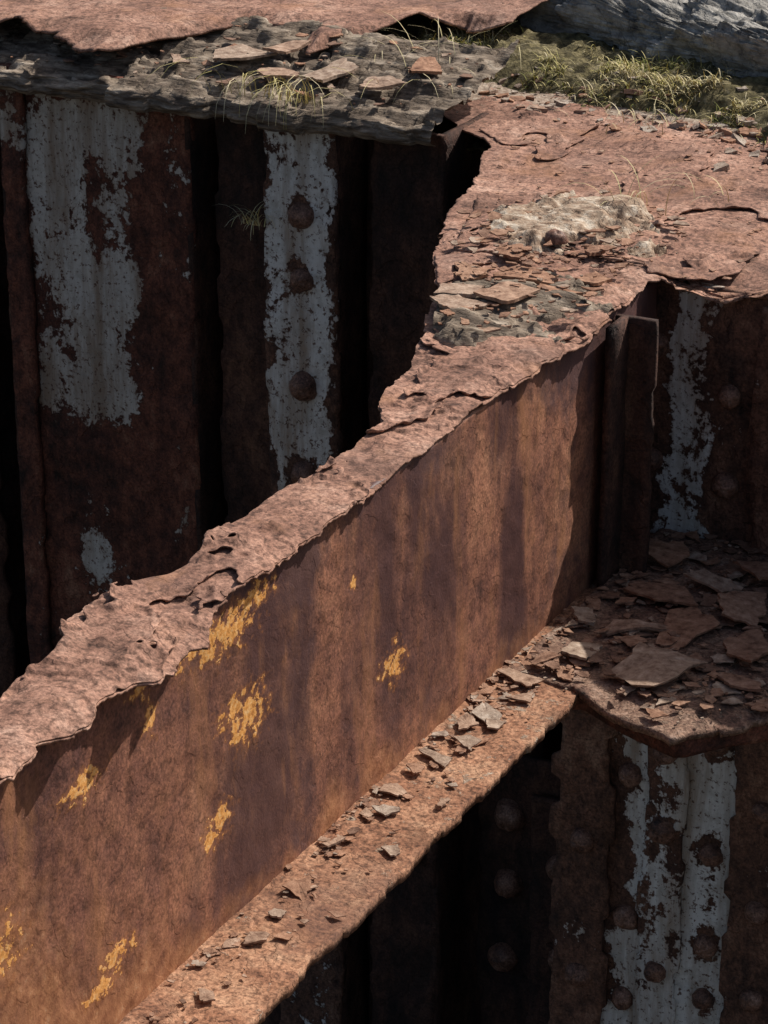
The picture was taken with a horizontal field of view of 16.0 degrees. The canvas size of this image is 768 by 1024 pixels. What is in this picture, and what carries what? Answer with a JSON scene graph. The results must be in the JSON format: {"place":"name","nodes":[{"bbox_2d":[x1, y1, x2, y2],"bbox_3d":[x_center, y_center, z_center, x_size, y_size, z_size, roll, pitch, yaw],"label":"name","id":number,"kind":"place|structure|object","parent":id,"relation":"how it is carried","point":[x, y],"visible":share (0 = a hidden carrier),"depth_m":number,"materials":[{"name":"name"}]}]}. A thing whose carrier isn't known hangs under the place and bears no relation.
{"place":"outdoors","nodes":[
{"label":"outdoors","id":0,"kind":"place"},
{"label":"ground","id":1,"kind":"structure","parent":0,"visible":0},
{"bbox_2d":[0,444,16,697],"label":"abutment wall","id":2,"kind":"structure","parent":1,"relation":"on","point":[8,659],"depth_m":5.57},
{"bbox_2d":[0,62,227,603],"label":"peeling paint column","id":3,"kind":"structure","parent":1,"relation":"on","point":[211,507],"depth_m":5.06,"materials":[{"name":"brown metal"}]},
{"bbox_2d":[0,64,53,663],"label":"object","id":4,"kind":"object","parent":3,"relation":"attached to","point":[22,294],"visible":0.62,"depth_m":5.22,"materials":[{"name":"brown metal"}]},
{"bbox_2d":[6,63,201,648],"bbox_3d":[-0.515,0.196,5.354,0.397,2.144,0.024,12,26,25],"label":"face plate","id":5,"kind":"object","parent":3,"relation":"attached to","point":[112,222],"visible":0.49,"depth_m":5.12,"materials":[{"name":"brown metal"}]},
{"bbox_2d":[0,7,519,145],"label":"weathered ledge","id":6,"kind":"object","parent":3,"relation":"on","point":[415,116],"visible":0.86,"depth_m":4.84,"materials":[{"name":"grey stone"}]},
{"bbox_2d":[10,23,477,105],"bbox_3d":[-0.250,-0.821,4.911,0.883,0.052,0.271,12,26,25],"label":"ledge debris","id":7,"kind":"object","parent":6,"relation":"on","point":[329,72],"visible":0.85,"depth_m":4.82,"materials":[{"name":"brown stone"}]},
{"bbox_2d":[0,0,548,54],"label":"corroded cover plate","id":8,"kind":"object","parent":6,"relation":"on","point":[82,26],"visible":1,"depth_m":5.07,"materials":[{"name":"brown metal"}]},
{"bbox_2d":[214,117,280,1023],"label":"recessed plate","id":9,"kind":"object","parent":1,"relation":"on","point":[244,417],"visible":0.29,"depth_m":5.00,"materials":[{"name":"brown metal"}]},
{"bbox_2d":[0,139,562,759],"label":"face","id":10,"kind":"object","parent":1,"relation":"on","point":[12,513],"visible":0.01,"depth_m":6.15},
{"bbox_2d":[263,112,542,1023],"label":"riveted angle column","id":11,"kind":"structure","parent":1,"relation":"on","point":[301,326],"depth_m":4.92,"materials":[{"name":"grey metal"}]},
{"bbox_2d":[0,82,767,1023],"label":"rusty steel girder","id":12,"kind":"object","parent":11,"relation":"on","point":[214,738],"visible":0.91,"depth_m":3.28,"materials":[{"name":"brown metal"}]},
{"bbox_2d":[139,603,584,1023],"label":"rust flakes","id":13,"kind":"object","parent":12,"relation":"on","point":[489,716],"visible":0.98,"depth_m":3.43,"materials":[{"name":"brown metal"}]},
{"bbox_2d":[138,13,758,230],"bbox_3d":[0.213,-0.600,4.654,1.074,0.349,0.702,19,29,37],"label":"dry straw","id":14,"kind":"object","parent":12,"relation":"on","point":[289,99],"visible":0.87,"depth_m":4.68,"materials":[{"name":"beige plant"}]},
{"bbox_2d":[432,262,614,347],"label":"rubble","id":15,"kind":"structure","parent":12,"relation":"on","point":[453,332],"depth_m":3.76,"materials":[{"name":"grey stone"}]},
{"bbox_2d":[374,14,767,152],"bbox_3d":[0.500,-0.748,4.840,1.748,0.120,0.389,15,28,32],"label":"grass","id":16,"kind":"structure","parent":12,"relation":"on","point":[626,63],"depth_m":4.88,"materials":[{"name":"green plant"}]},
{"bbox_2d":[480,190,666,262],"bbox_3d":[0.289,-0.433,4.130,0.314,0.038,0.357,12,26,25],"label":"mortar lump","id":17,"kind":"object","parent":12,"relation":"on","point":[571,218],"visible":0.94,"depth_m":4.12,"materials":[{"name":"beige concrete"}]},
{"bbox_2d":[430,108,761,332],"bbox_3d":[0.493,-0.428,4.126,1.003,0.035,1.216,12,26,25],"label":"scale debris","id":18,"kind":"object","parent":12,"relation":"on","point":[507,292],"visible":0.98,"depth_m":3.91,"materials":[{"name":"brown metal"}]},
{"bbox_2d":[456,67,767,171],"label":"crumbled stone","id":19,"kind":"object","parent":12,"relation":"on","point":[543,106],"visible":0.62,"depth_m":4.72,"materials":[{"name":"brown stone"}]},
{"bbox_2d":[523,528,767,757],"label":"gusset plate","id":20,"kind":"object","parent":12,"relation":"attached to","point":[667,653],"visible":1,"depth_m":3.74,"materials":[{"name":"brown metal"}]},
{"bbox_3d":[0.042,0.315,5.113,0.155,2.111,0.022,12,26,25],"label":"batten plate","id":21,"kind":"object","parent":11,"relation":"attached to","visible":0},
{"bbox_2d":[288,202,425,863],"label":"rivet heads","id":22,"kind":"object","parent":21,"relation":"attached to","point":[302,385],"visible":0.45,"depth_m":4.91,"materials":[{"name":"brown metal"}]},
{"bbox_2d":[476,754,560,1023],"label":"riveted bracket","id":23,"kind":"object","parent":1,"relation":"on","point":[515,934],"visible":0.56,"depth_m":5.27,"materials":[{"name":"brown metal"}]},
{"bbox_2d":[517,0,767,77],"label":"stone block","id":24,"kind":"structure","parent":1,"relation":"on","point":[731,33],"depth_m":5.03,"materials":[{"name":"grey stone"}]},
{"bbox_3d":[0.569,0.555,4.580,0.337,2.091,0.506,12,26,25],"label":"riveted column","id":25,"kind":"object","parent":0,"visible":0},
{"bbox_2d":[548,710,618,1023],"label":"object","id":26,"kind":"object","parent":25,"relation":"attached to","point":[580,884],"visible":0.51,"depth_m":4.40,"materials":[{"name":"brown metal"}]},
{"bbox_2d":[600,280,767,1023],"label":"front plate","id":27,"kind":"object","parent":25,"relation":"attached to","point":[702,438],"visible":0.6,"depth_m":4.10,"materials":[{"name":"grey metal"}]},
{"bbox_2d":[632,746,690,1023],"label":"cover strip","id":28,"kind":"object","parent":27,"relation":"attached to","point":[658,896],"visible":0.62,"depth_m":4.36,"materials":[{"name":"grey metal"}]},
{"bbox_2d":[565,332,767,1012],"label":"rivet heads","id":29,"kind":"object","parent":27,"relation":"attached to","point":[725,485],"visible":0.81,"depth_m":4.30,"materials":[{"name":"brown metal"}]},
{"bbox_2d":[719,306,767,1023],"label":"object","id":30,"kind":"object","parent":25,"relation":"attached to","point":[744,959],"visible":0.69,"depth_m":4.24,"materials":[{"name":"metal"}]}
]}

